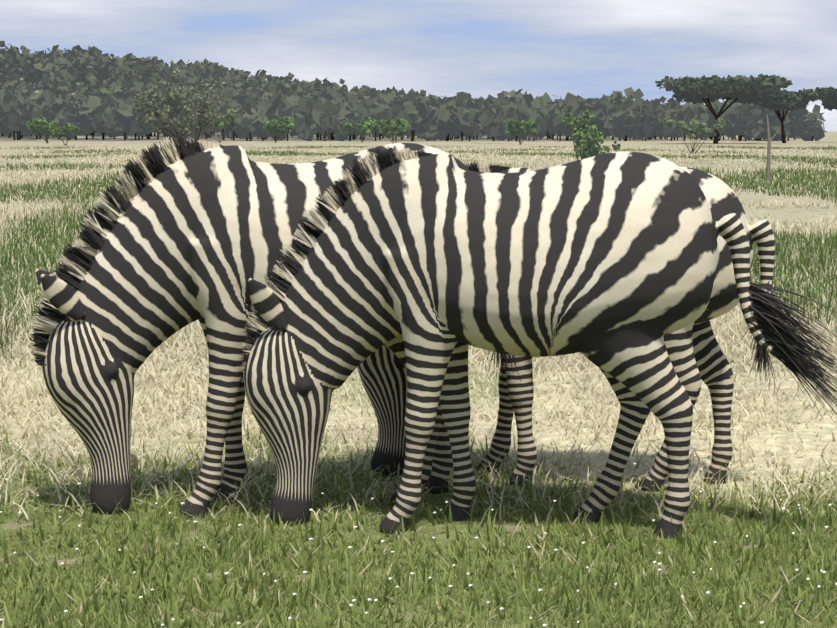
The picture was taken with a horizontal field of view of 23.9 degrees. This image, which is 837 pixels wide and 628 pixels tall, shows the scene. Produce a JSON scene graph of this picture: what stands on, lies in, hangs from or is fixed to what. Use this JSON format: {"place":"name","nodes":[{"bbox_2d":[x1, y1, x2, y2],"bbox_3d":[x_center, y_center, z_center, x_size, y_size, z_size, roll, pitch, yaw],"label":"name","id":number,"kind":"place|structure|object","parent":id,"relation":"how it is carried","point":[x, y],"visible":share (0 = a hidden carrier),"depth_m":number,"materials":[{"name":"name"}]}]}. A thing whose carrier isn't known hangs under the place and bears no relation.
{"place":"outdoors","nodes":[
{"label":"outdoors","id":0,"kind":"place"},
{"bbox_2d":[0,78,663,141],"bbox_3d":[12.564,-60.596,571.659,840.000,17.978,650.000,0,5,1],"label":"hill terrain","id":1,"kind":"structure","parent":0,"point":[80,138],"depth_m":292.19,"materials":[{"name":"plant"}]},
{"bbox_2d":[0,71,813,140],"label":"tree line","id":2,"kind":"object","parent":1,"relation":"on","point":[19,136],"visible":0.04,"depth_m":280.42,"materials":[{"name":"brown plant"}]},
{"bbox_2d":[0,41,826,140],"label":"hill treeline","id":3,"kind":"object","parent":1,"relation":"on","point":[108,89],"depth_m":273.91,"materials":[{"name":"green plant"}]},
{"bbox_2d":[0,371,836,627],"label":"soil","id":4,"kind":"structure","parent":0,"point":[805,434],"depth_m":8.06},
{"bbox_2d":[91,453,138,469],"bbox_3d":[-1.256,0.633,8.175,0.191,0.169,0.168,0,5,1],"label":"dung mound","id":5,"kind":"object","parent":4,"relation":"on","point":[133,460],"visible":0.08,"depth_m":8.14,"materials":[{"name":"brown soil"}]},
{"bbox_2d":[30,136,520,517],"bbox_3d":[-0.506,0.040,7.353,1.852,1.406,0.722,-1,5,-15],"label":"zebra","id":6,"kind":"object","parent":4,"relation":"on","point":[179,235],"visible":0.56,"depth_m":7.10},
{"bbox_2d":[0,422,836,627],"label":"grass","id":7,"kind":"structure","parent":4,"relation":"on","point":[163,588],"depth_m":6.35,"materials":[{"name":"green plant"}]},
{"bbox_2d":[0,455,836,627],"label":"flowers","id":8,"kind":"object","parent":4,"relation":"on","point":[707,592],"visible":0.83,"depth_m":6.23,"materials":[{"name":"white plant"}]},
{"bbox_2d":[241,146,836,538],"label":"zebra","id":9,"kind":"object","parent":4,"relation":"on","point":[607,264],"visible":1,"depth_m":6.75},
{"bbox_2d":[357,161,783,491],"bbox_3d":[0.583,0.051,7.856,1.730,1.317,0.672,1,5,13],"label":"zebra","id":10,"kind":"object","parent":4,"relation":"on","point":[696,355],"visible":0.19,"depth_m":7.81},
{"bbox_2d":[0,132,836,536],"bbox_3d":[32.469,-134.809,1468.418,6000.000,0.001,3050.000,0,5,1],"label":"ground","id":11,"kind":"structure","parent":0,"point":[828,139],"depth_m":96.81,"materials":[{"name":"plant"}]},
{"bbox_2d":[24,116,58,142],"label":"bush","id":12,"kind":"object","parent":11,"relation":"on","point":[39,124],"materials":[{"name":"green plant"}]},
{"bbox_2d":[49,122,80,144],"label":"bush","id":13,"kind":"object","parent":11,"relation":"on","point":[70,129],"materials":[{"name":"green plant"}]},
{"bbox_2d":[132,68,237,141],"bbox_3d":[-7.259,-5.950,61.229,3.441,3.397,2.785,0,5,1],"label":"bush","id":14,"kind":"object","parent":11,"relation":"on","point":[165,107],"depth_m":60.89,"materials":[{"name":"green plant"}]},
{"bbox_2d":[186,113,237,142],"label":"bush","id":15,"kind":"object","parent":11,"relation":"on","point":[230,124],"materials":[{"name":"green plant"}]},
{"bbox_2d":[262,116,295,142],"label":"bush","id":16,"kind":"object","parent":11,"relation":"on","point":[275,125],"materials":[{"name":"green plant"}]},
{"bbox_2d":[339,116,380,141],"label":"bush","id":17,"kind":"object","parent":11,"relation":"on","point":[365,126],"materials":[{"name":"green plant"}]},
{"bbox_2d":[377,118,410,143],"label":"bush","id":18,"kind":"object","parent":11,"relation":"on","point":[389,128],"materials":[{"name":"green plant"}]},
{"bbox_2d":[505,117,538,144],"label":"bush","id":19,"kind":"object","parent":11,"relation":"on","point":[513,127],"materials":[{"name":"green plant"}]},
{"bbox_2d":[562,107,620,159],"bbox_3d":[3.399,-3.232,39.915,1.178,1.885,0.878,3,6,29],"label":"bush","id":20,"kind":"object","parent":11,"relation":"on","point":[578,123],"depth_m":39.74,"materials":[{"name":"green plant"}]},
{"bbox_2d":[663,118,725,153],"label":"bush","id":21,"kind":"object","parent":11,"relation":"on","point":[698,129],"depth_m":119.07,"materials":[{"name":"green plant"}]},
{"bbox_2d":[655,74,792,143],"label":"acacia tree","id":22,"kind":"object","parent":11,"relation":"on","point":[751,89],"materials":[{"name":"green plant"}]},
{"bbox_2d":[766,114,781,181],"bbox_3d":[9.805,-4.578,54.556,0.428,1.853,0.109,0,5,1],"label":"stump dead tree","id":23,"kind":"object","parent":11,"relation":"on","point":[768,155],"visible":0.94,"depth_m":54.53,"materials":[{"name":"grey wood"}]},
{"bbox_2d":[742,88,817,142],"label":"acacia tree","id":24,"kind":"object","parent":11,"relation":"on","point":[784,99],"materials":[{"name":"green plant"}]},
{"bbox_2d":[814,86,836,110],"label":"acacia tree","id":25,"kind":"object","parent":11,"relation":"on","point":[827,96],"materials":[{"name":"green plant"}]},
{"bbox_2d":[0,0,836,131],"label":"sky","id":26,"kind":"structure","parent":0,"point":[586,49],"materials":[{"name":"blue"}]}
]}

